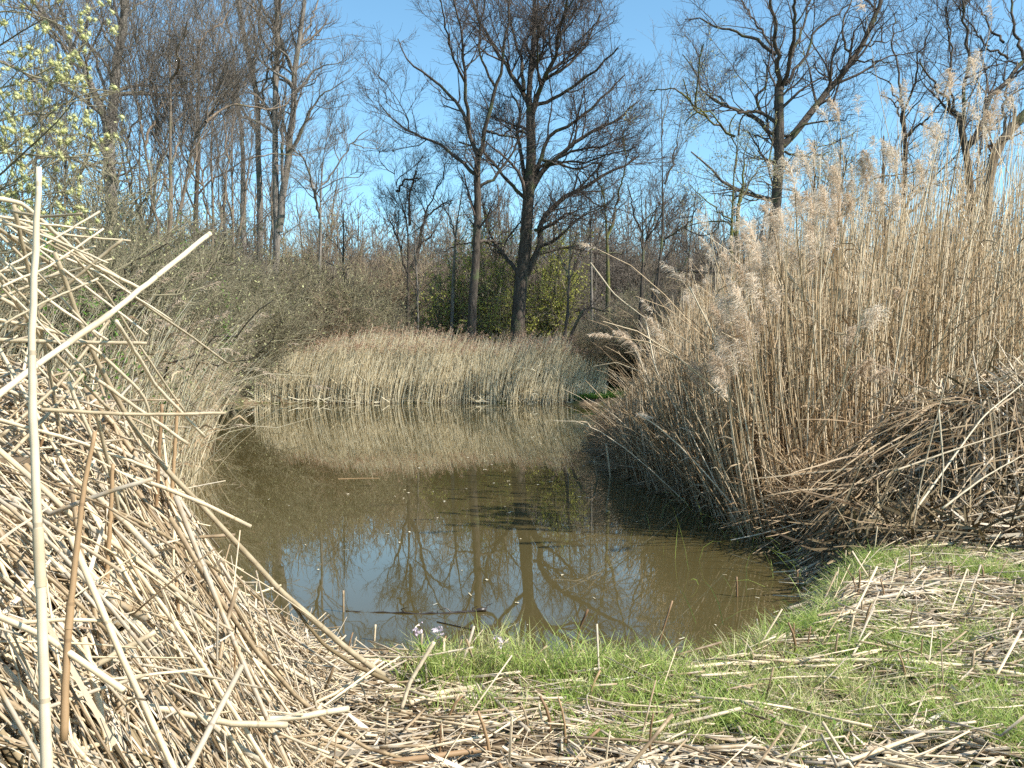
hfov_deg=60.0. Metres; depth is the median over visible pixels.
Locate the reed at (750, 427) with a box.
[748,363,766,534]
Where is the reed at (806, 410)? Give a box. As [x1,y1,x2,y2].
[783,376,827,467]
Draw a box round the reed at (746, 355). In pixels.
[739,333,768,541]
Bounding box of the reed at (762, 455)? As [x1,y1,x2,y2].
[753,395,773,504]
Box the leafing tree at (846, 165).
[723,99,962,230]
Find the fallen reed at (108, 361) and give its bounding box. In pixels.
[0,318,156,437]
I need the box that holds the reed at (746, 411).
[744,339,759,505]
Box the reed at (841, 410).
[840,330,844,448]
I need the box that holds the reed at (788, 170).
[773,150,834,456]
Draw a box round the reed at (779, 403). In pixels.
[771,315,791,467]
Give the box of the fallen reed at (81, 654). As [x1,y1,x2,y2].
[0,577,179,767]
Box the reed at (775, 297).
[764,282,788,503]
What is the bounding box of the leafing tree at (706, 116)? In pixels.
[616,13,825,279]
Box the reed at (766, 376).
[764,288,781,478]
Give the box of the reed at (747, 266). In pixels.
[740,262,778,457]
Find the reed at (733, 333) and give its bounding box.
[704,203,777,487]
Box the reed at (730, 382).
[716,325,751,525]
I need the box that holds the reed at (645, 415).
[636,411,746,532]
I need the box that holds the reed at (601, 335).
[586,332,799,467]
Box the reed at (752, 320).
[748,314,778,470]
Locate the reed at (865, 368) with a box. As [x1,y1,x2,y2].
[785,356,877,478]
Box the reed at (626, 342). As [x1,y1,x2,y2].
[606,328,762,537]
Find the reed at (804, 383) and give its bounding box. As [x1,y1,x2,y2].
[801,316,815,476]
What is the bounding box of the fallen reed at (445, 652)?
[274,630,472,657]
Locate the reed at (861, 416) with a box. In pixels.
[824,370,904,475]
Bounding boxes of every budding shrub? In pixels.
[0,81,273,410]
[0,124,210,417]
[5,157,279,426]
[40,163,290,421]
[50,195,275,416]
[169,207,335,410]
[189,166,446,303]
[192,226,348,412]
[194,210,313,397]
[230,234,379,365]
[235,204,409,350]
[236,198,336,271]
[252,233,367,300]
[267,208,317,279]
[271,255,394,360]
[281,247,413,346]
[282,203,465,324]
[290,252,420,337]
[303,276,414,346]
[340,277,395,328]
[346,212,512,333]
[360,233,465,329]
[366,192,571,335]
[367,215,564,336]
[386,289,435,339]
[437,203,598,279]
[439,320,490,348]
[454,319,496,345]
[482,319,527,348]
[487,213,650,325]
[526,315,585,345]
[532,220,669,286]
[542,203,680,279]
[548,219,705,308]
[552,315,635,387]
[553,306,621,371]
[558,335,626,374]
[568,320,621,385]
[569,276,655,381]
[573,274,682,387]
[580,315,633,385]
[587,248,717,368]
[597,230,702,297]
[631,199,792,282]
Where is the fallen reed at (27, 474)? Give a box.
[0,447,199,608]
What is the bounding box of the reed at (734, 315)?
[726,307,771,521]
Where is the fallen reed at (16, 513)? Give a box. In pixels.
[0,498,150,656]
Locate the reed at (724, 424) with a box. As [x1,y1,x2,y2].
[706,359,742,528]
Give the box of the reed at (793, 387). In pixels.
[793,322,799,453]
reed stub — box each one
[10,373,19,440]
[39,427,48,446]
[74,490,83,543]
[86,396,90,440]
[108,621,112,699]
[124,420,128,462]
[164,477,171,526]
[175,532,181,571]
[175,582,180,623]
[216,608,218,676]
[234,626,235,686]
[309,702,322,727]
[342,590,343,611]
[343,673,357,712]
[360,684,367,706]
[373,624,375,640]
[424,662,428,686]
[439,725,441,752]
[448,695,462,720]
[452,693,459,718]
[477,710,491,760]
[520,701,528,727]
[526,645,546,672]
[538,703,543,732]
[539,696,551,732]
[558,697,566,742]
[567,739,586,766]
[585,728,600,750]
[589,670,600,704]
[593,459,597,477]
[605,445,610,477]
[605,731,610,766]
[649,713,653,755]
[657,600,672,650]
[735,577,737,596]
[740,637,753,657]
[788,622,796,657]
[796,570,797,585]
[821,539,823,571]
[833,633,838,663]
[846,567,855,592]
[857,570,860,592]
[864,602,871,632]
[898,653,906,680]
[971,650,975,669]
[981,644,992,665]
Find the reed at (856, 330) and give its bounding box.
[847,250,874,421]
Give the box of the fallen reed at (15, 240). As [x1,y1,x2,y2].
[0,228,89,287]
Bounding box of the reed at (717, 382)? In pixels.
[710,376,776,541]
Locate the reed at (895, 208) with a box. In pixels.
[848,190,905,428]
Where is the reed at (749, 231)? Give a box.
[738,215,802,468]
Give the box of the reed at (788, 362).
[785,238,800,483]
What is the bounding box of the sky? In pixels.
[0,0,1023,359]
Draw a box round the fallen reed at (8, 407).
[0,405,17,409]
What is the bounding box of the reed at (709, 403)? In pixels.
[687,373,730,433]
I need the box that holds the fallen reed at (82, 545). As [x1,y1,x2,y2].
[0,495,122,572]
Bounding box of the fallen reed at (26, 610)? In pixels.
[3,600,63,623]
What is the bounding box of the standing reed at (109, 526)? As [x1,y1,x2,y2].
[105,464,114,581]
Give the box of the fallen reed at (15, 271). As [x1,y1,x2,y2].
[0,256,108,340]
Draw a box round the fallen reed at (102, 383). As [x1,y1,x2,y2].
[0,296,188,444]
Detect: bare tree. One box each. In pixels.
[0,0,221,235]
[129,0,270,391]
[134,0,324,271]
[202,0,371,293]
[244,74,396,332]
[354,113,469,342]
[427,113,505,337]
[487,151,525,314]
[553,136,623,342]
[602,156,744,368]
[607,158,709,385]
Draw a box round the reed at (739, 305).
[727,285,789,524]
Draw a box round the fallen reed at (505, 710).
[479,683,530,732]
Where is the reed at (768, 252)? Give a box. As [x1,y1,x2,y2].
[760,237,794,495]
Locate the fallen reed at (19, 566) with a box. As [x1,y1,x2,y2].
[0,527,86,685]
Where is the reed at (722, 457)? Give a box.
[715,413,739,518]
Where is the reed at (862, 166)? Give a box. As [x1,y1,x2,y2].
[838,154,873,386]
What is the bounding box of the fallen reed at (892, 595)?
[771,589,942,639]
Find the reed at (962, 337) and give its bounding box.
[917,276,1023,399]
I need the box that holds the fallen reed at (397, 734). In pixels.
[326,708,457,749]
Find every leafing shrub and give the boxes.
[405,252,468,346]
[443,209,539,341]
[459,277,543,349]
[514,206,603,344]
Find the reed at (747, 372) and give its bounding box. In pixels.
[736,328,766,523]
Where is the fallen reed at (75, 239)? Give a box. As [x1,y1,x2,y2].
[73,237,227,363]
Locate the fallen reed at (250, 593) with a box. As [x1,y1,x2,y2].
[162,479,333,680]
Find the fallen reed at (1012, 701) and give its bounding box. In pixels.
[973,697,1023,703]
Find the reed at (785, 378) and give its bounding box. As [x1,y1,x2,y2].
[765,293,810,479]
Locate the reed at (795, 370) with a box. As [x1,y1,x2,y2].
[778,284,821,478]
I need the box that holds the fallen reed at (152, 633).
[80,630,156,676]
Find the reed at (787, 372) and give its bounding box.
[784,332,796,439]
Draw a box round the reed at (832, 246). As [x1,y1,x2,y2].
[828,166,839,341]
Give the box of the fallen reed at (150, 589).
[0,409,270,767]
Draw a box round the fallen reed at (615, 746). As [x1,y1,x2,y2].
[608,733,625,762]
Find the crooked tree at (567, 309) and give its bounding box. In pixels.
[527,207,638,350]
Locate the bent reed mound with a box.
[731,337,1023,589]
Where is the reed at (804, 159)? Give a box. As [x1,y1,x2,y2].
[782,150,868,428]
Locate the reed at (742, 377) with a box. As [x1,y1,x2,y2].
[731,290,769,538]
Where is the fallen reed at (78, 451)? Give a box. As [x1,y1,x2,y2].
[0,423,151,488]
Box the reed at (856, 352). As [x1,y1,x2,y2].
[844,238,864,441]
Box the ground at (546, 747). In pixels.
[0,365,1023,767]
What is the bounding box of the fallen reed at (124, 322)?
[72,255,185,411]
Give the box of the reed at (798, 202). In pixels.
[791,189,821,466]
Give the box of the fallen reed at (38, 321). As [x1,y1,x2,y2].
[0,283,84,369]
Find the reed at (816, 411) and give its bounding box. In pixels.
[798,336,840,456]
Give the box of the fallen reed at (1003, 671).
[682,658,1023,674]
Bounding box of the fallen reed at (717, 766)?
[709,765,753,767]
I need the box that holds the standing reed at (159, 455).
[154,404,163,513]
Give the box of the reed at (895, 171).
[872,146,905,411]
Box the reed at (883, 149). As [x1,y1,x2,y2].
[879,140,893,385]
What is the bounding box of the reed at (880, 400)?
[869,309,992,424]
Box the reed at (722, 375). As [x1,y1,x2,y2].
[704,347,759,538]
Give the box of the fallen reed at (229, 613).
[217,587,238,736]
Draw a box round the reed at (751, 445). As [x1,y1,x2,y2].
[732,362,768,537]
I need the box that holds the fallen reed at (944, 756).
[861,749,1023,762]
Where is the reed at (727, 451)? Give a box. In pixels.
[719,393,746,518]
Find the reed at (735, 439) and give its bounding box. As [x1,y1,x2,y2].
[699,416,755,488]
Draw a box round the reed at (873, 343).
[872,257,878,420]
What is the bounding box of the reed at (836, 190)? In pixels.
[822,176,847,447]
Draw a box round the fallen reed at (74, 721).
[2,684,143,767]
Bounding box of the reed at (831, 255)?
[828,214,852,435]
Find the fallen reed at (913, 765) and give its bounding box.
[870,756,928,767]
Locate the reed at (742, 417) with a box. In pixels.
[603,321,801,482]
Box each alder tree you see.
[0,0,188,274]
[0,0,189,263]
[45,0,340,420]
[79,0,227,254]
[126,0,281,415]
[179,1,353,408]
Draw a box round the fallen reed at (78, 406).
[66,381,140,543]
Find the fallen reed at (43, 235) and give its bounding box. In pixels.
[0,219,107,263]
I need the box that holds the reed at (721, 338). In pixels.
[714,335,749,531]
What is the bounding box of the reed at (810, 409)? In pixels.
[798,367,811,459]
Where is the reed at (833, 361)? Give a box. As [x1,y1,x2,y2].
[832,264,843,450]
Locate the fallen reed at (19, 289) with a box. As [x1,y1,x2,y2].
[1,271,58,296]
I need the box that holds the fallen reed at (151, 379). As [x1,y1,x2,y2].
[114,319,205,437]
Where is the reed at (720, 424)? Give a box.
[708,335,749,507]
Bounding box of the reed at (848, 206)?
[833,200,856,450]
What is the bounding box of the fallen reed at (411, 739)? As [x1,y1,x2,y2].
[404,734,439,767]
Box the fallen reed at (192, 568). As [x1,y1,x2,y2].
[135,489,323,708]
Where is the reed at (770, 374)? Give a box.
[763,341,788,419]
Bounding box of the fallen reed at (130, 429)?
[109,393,282,635]
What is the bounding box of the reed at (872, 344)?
[872,255,876,425]
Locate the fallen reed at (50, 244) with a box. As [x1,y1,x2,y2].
[4,220,92,266]
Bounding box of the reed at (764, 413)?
[762,318,778,513]
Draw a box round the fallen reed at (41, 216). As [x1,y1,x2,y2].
[10,209,82,217]
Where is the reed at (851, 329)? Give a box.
[789,324,859,478]
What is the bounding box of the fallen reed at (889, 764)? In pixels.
[882,761,916,767]
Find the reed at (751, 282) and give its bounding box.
[742,271,770,540]
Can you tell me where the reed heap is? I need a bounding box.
[0,322,379,767]
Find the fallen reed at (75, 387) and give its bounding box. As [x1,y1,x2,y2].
[0,371,98,394]
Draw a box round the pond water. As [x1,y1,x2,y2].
[182,403,815,667]
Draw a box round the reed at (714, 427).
[707,372,732,495]
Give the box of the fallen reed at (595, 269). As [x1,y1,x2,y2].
[590,263,718,366]
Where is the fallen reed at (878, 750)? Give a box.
[834,725,944,767]
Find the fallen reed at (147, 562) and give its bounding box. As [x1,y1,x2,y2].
[0,438,212,635]
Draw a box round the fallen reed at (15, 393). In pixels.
[0,385,99,436]
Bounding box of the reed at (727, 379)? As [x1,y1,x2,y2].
[712,335,754,448]
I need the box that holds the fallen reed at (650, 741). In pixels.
[626,713,673,767]
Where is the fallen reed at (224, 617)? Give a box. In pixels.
[173,495,291,767]
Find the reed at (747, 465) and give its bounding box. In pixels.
[742,436,759,508]
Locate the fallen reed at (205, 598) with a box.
[59,404,219,621]
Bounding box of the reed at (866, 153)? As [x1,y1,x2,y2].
[856,149,875,416]
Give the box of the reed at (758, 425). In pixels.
[743,358,785,528]
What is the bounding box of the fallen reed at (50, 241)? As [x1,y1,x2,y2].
[0,211,99,272]
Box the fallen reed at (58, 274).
[4,258,111,281]
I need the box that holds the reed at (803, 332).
[803,267,809,436]
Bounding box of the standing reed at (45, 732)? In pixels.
[28,167,52,767]
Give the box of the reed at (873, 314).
[807,301,891,484]
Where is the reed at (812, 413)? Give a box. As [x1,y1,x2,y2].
[804,345,814,463]
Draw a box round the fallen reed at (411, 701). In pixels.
[408,685,474,705]
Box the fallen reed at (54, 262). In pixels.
[1,228,103,286]
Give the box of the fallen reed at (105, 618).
[68,536,176,767]
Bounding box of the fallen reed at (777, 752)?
[765,745,796,763]
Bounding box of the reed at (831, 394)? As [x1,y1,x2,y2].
[812,350,871,444]
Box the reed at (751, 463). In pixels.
[723,414,767,524]
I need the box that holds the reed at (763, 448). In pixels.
[760,385,773,529]
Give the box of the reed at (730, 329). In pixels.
[727,324,741,379]
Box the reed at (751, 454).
[735,360,780,539]
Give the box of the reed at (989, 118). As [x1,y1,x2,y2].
[973,109,996,377]
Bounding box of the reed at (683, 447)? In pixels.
[637,372,740,536]
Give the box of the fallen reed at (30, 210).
[0,196,143,291]
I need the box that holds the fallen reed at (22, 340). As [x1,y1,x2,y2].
[0,338,146,344]
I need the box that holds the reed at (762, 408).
[717,295,796,484]
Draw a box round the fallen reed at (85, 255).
[5,215,134,288]
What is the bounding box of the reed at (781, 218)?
[769,208,801,453]
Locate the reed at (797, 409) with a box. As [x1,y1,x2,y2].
[787,337,810,468]
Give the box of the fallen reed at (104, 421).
[21,362,213,564]
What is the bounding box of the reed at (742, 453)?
[740,351,751,530]
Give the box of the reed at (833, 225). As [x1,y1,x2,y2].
[820,218,856,457]
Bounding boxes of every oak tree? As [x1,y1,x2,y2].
[333,0,573,346]
[415,0,691,343]
[656,0,929,278]
[854,0,1020,245]
[877,0,1023,367]
[911,38,1023,346]
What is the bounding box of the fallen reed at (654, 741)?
[567,735,730,765]
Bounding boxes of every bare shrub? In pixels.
[0,154,285,298]
[175,204,323,342]
[270,228,392,300]
[295,234,395,269]
[325,216,447,275]
[325,258,383,300]
[331,246,403,284]
[334,221,459,287]
[339,301,403,343]
[362,238,423,276]
[371,254,468,333]
[402,319,462,339]
[420,210,559,323]
[442,220,586,341]
[443,265,538,336]
[494,224,593,275]
[509,242,637,337]
[531,238,618,294]
[535,196,727,318]
[539,277,667,337]
[562,231,672,288]
[578,209,719,305]
[581,269,701,320]
[622,278,711,353]
[626,244,711,292]
[636,267,710,303]
[662,214,802,300]
[667,232,782,281]
[672,228,744,292]
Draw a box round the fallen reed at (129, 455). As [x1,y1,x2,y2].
[7,394,168,478]
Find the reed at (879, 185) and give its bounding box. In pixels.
[865,178,890,433]
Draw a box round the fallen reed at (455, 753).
[382,746,486,765]
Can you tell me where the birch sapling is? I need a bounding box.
[618,16,707,361]
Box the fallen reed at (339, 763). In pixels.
[285,733,351,767]
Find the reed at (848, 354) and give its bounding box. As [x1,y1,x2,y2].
[842,290,863,434]
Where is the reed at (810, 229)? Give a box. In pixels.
[802,218,828,451]
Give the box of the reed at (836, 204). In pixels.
[826,191,861,444]
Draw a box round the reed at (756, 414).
[736,317,770,510]
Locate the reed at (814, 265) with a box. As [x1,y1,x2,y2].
[804,247,824,437]
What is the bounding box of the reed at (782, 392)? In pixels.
[773,323,798,491]
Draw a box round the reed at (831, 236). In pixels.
[782,224,840,476]
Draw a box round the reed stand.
[562,0,1023,523]
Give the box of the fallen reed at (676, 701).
[638,697,772,713]
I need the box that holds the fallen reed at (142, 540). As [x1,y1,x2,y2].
[5,446,159,557]
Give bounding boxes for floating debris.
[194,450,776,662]
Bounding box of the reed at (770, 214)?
[766,209,835,456]
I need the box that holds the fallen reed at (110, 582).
[84,551,181,663]
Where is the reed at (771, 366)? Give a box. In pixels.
[748,336,784,503]
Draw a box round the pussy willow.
[0,0,208,335]
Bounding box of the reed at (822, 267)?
[809,181,830,353]
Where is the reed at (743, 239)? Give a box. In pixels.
[737,231,779,484]
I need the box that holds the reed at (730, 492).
[713,463,747,531]
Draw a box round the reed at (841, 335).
[824,245,848,448]
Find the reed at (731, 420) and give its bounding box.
[697,351,749,537]
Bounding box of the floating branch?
[346,603,492,613]
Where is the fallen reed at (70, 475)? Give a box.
[0,347,235,767]
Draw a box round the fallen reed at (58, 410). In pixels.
[40,408,225,415]
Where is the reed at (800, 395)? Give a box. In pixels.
[800,351,804,437]
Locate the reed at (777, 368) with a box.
[774,309,796,444]
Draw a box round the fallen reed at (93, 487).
[65,441,103,508]
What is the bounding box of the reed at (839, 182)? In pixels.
[813,164,845,453]
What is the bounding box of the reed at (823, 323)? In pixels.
[823,290,854,353]
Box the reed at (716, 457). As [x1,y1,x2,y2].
[707,401,732,527]
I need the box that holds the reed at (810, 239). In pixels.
[788,227,821,469]
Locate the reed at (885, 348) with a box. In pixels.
[865,286,892,406]
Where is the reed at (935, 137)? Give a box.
[920,123,946,391]
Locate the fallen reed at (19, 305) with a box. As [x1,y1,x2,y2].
[0,285,67,337]
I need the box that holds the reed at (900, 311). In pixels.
[882,248,905,400]
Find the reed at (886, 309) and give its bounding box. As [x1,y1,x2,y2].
[886,224,909,406]
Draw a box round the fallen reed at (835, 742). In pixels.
[821,721,853,767]
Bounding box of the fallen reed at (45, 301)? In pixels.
[0,278,98,326]
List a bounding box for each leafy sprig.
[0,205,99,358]
[46,266,107,394]
[76,283,148,400]
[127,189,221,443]
[148,367,204,434]
[208,280,239,456]
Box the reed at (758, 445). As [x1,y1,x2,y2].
[733,374,780,499]
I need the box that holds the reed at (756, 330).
[740,266,772,457]
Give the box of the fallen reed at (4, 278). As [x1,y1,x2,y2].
[0,273,64,339]
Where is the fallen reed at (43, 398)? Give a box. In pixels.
[0,320,110,437]
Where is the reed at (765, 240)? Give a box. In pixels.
[758,234,805,459]
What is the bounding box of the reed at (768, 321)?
[768,224,782,467]
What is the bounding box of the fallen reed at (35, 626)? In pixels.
[0,551,141,655]
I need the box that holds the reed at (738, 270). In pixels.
[729,262,789,518]
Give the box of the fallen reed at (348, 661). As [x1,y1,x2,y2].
[291,604,389,682]
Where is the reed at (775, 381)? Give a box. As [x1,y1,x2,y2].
[755,296,796,480]
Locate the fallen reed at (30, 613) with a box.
[2,545,34,619]
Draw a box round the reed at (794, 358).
[780,287,804,462]
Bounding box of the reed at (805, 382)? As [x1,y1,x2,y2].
[805,318,822,466]
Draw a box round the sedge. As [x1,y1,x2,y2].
[630,493,824,632]
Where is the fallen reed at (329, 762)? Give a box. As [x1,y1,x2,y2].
[302,747,343,767]
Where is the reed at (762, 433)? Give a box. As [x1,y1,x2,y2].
[739,389,772,488]
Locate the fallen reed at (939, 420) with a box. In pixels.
[938,409,943,497]
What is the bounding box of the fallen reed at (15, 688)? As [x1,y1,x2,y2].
[0,681,19,692]
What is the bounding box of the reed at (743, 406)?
[742,366,746,457]
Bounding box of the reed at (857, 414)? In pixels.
[824,377,900,458]
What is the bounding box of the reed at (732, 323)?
[678,286,839,454]
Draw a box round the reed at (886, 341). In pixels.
[880,269,894,402]
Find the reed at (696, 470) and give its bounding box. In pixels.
[655,433,727,522]
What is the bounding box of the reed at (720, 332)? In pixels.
[717,325,761,525]
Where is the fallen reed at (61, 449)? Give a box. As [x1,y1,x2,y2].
[45,366,90,561]
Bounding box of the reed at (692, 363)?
[687,358,743,534]
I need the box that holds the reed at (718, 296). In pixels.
[699,293,749,465]
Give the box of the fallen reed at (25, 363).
[14,323,37,415]
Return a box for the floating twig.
[437,621,491,634]
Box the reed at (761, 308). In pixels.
[753,299,774,468]
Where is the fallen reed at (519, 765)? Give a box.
[516,763,535,767]
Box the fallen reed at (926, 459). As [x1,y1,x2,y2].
[910,372,948,538]
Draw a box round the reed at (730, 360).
[721,348,760,540]
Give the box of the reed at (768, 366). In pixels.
[749,314,793,467]
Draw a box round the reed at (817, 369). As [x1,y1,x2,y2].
[799,289,826,460]
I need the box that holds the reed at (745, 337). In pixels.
[727,280,773,463]
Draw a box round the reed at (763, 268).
[753,251,796,470]
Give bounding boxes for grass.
[568,385,629,399]
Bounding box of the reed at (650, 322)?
[642,315,761,540]
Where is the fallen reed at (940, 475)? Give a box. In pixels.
[918,382,1023,507]
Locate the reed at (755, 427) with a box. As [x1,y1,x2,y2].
[753,354,759,483]
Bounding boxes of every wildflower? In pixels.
[413,622,428,677]
[431,626,447,655]
[494,634,507,671]
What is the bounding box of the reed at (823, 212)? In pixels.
[812,192,836,457]
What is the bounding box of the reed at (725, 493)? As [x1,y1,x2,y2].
[709,437,734,530]
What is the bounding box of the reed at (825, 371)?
[815,315,832,452]
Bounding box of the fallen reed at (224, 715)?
[204,687,255,753]
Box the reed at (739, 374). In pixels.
[713,328,780,446]
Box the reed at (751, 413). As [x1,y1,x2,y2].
[734,306,781,505]
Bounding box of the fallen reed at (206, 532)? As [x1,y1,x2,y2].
[0,360,219,547]
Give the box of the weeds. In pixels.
[411,547,1023,760]
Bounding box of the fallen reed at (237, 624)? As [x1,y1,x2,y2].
[168,516,401,757]
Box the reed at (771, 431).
[767,375,786,529]
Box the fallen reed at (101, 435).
[94,408,123,533]
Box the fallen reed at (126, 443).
[82,387,267,656]
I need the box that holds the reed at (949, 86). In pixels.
[887,64,960,411]
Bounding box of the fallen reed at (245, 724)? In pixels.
[100,691,287,728]
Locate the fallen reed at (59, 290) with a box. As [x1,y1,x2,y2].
[0,238,123,345]
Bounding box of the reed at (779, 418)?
[770,364,810,534]
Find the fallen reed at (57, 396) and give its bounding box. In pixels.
[8,391,83,400]
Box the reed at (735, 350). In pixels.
[720,293,753,464]
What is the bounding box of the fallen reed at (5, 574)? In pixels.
[0,561,80,745]
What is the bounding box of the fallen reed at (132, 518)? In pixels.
[69,493,224,575]
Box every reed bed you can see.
[0,264,363,506]
[248,317,614,403]
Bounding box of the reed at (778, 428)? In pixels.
[777,361,811,491]
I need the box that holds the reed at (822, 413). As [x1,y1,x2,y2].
[811,373,839,443]
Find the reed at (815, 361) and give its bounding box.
[792,312,834,457]
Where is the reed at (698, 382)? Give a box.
[686,365,735,527]
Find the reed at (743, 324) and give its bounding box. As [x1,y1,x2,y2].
[734,310,780,515]
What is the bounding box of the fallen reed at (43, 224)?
[0,215,97,230]
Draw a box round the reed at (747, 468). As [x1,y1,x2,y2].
[745,423,759,529]
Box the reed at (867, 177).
[857,174,875,431]
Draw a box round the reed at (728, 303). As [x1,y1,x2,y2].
[716,295,776,538]
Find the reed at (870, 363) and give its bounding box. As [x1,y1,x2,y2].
[853,276,891,432]
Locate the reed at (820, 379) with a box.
[814,294,845,450]
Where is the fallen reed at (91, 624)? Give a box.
[3,530,97,638]
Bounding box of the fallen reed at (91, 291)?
[5,225,147,335]
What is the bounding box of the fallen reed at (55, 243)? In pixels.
[11,206,99,268]
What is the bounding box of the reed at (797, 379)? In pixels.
[783,270,820,484]
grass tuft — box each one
[370,625,505,691]
[421,663,535,720]
[434,610,560,684]
[479,610,623,693]
[522,658,631,717]
[532,630,644,678]
[604,642,712,690]
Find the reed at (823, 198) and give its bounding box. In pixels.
[816,183,838,455]
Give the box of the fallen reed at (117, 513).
[0,470,175,548]
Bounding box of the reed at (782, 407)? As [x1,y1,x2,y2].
[778,347,796,499]
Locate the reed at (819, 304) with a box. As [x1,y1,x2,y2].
[804,210,840,464]
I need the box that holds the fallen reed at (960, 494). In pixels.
[941,454,1023,509]
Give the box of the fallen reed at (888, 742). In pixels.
[875,739,890,767]
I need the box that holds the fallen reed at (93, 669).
[0,613,126,693]
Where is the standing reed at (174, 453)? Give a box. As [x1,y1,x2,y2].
[170,404,178,502]
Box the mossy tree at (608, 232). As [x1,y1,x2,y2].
[561,112,647,386]
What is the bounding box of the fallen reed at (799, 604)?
[787,591,854,610]
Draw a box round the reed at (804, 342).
[804,292,837,449]
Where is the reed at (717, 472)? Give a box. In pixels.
[698,412,740,531]
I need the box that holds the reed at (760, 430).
[752,360,772,482]
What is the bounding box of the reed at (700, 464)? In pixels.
[640,414,753,529]
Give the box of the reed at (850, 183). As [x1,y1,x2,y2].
[832,177,855,428]
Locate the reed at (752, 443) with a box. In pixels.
[752,380,757,539]
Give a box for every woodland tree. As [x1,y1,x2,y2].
[120,0,284,250]
[159,150,206,233]
[173,195,231,255]
[175,135,250,239]
[197,144,305,386]
[198,173,247,254]
[230,87,329,267]
[234,143,302,263]
[236,183,290,262]
[280,162,315,259]
[289,219,323,258]
[302,163,372,301]
[305,142,353,262]
[387,181,437,333]
[433,197,468,260]
[465,184,508,249]
[490,170,545,299]
[496,203,533,289]
[541,222,575,269]
[549,179,606,335]
[578,216,618,313]
[623,176,666,261]
[625,236,657,295]
[660,176,759,290]
[664,216,729,303]
[685,218,727,295]
[693,191,725,297]
[740,165,792,272]
[771,87,876,262]
[786,168,890,250]
[787,69,880,262]
[827,72,923,256]
[950,123,1023,241]
[992,182,1018,287]
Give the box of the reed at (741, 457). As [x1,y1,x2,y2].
[726,359,777,541]
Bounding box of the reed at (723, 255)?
[716,251,761,492]
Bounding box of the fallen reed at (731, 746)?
[704,744,779,765]
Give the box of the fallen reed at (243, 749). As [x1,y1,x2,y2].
[204,714,279,767]
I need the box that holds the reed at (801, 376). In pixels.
[794,265,814,458]
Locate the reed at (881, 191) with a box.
[833,183,890,439]
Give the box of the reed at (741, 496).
[726,431,750,539]
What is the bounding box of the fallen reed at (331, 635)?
[52,252,385,675]
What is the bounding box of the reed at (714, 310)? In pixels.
[708,303,764,524]
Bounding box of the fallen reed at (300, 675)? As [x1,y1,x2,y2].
[192,562,315,686]
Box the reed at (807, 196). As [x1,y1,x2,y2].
[799,190,836,458]
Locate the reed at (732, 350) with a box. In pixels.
[719,303,754,471]
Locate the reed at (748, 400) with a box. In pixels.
[741,321,759,537]
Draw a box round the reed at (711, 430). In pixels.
[694,341,735,524]
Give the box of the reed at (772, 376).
[763,323,776,464]
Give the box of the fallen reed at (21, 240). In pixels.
[11,204,62,434]
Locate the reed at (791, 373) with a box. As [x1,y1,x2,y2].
[764,338,792,410]
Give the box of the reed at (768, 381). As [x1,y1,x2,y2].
[760,332,774,501]
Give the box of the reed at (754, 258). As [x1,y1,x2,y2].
[741,233,800,500]
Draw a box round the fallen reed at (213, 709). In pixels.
[66,455,250,767]
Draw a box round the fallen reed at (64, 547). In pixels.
[0,485,175,678]
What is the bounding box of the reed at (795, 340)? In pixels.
[772,219,823,456]
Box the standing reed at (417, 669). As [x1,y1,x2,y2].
[400,641,435,708]
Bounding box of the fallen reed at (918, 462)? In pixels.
[893,426,1023,471]
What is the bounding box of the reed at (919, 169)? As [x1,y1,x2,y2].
[887,157,930,395]
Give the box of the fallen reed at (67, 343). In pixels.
[0,231,211,397]
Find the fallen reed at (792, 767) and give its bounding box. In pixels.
[758,766,844,767]
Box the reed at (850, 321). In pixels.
[829,213,868,441]
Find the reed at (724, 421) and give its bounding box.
[692,374,774,496]
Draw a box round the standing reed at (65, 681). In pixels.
[59,431,96,741]
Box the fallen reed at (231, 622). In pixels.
[155,472,300,728]
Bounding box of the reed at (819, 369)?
[810,302,834,451]
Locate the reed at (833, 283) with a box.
[815,191,849,445]
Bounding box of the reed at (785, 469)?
[768,426,800,527]
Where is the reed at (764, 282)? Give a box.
[759,273,786,484]
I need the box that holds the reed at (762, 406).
[746,290,782,522]
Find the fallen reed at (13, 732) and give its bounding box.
[0,709,18,737]
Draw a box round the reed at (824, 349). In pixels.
[823,293,833,455]
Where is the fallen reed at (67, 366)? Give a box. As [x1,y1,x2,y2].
[0,275,110,410]
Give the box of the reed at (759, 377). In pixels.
[756,311,783,468]
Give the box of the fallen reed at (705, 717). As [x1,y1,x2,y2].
[621,707,740,736]
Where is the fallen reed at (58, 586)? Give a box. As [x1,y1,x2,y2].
[0,540,107,633]
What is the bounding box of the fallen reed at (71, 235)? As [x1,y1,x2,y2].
[3,224,130,241]
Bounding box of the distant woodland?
[0,177,1023,353]
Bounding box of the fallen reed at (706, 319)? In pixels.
[689,287,765,440]
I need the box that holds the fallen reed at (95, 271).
[10,234,171,320]
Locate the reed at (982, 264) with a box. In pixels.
[919,221,1011,391]
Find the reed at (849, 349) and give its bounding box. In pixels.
[832,287,854,443]
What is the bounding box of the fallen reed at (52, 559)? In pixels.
[27,537,65,572]
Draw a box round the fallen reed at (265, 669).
[116,552,281,684]
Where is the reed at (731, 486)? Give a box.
[713,418,739,526]
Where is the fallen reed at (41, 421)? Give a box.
[0,367,89,466]
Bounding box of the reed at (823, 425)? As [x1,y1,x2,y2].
[797,340,881,479]
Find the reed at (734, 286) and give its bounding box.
[725,277,802,537]
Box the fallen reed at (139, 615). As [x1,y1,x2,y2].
[26,556,147,621]
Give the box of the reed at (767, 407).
[736,363,798,456]
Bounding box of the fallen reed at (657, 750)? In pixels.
[616,738,684,767]
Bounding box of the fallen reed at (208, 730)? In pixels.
[186,664,243,767]

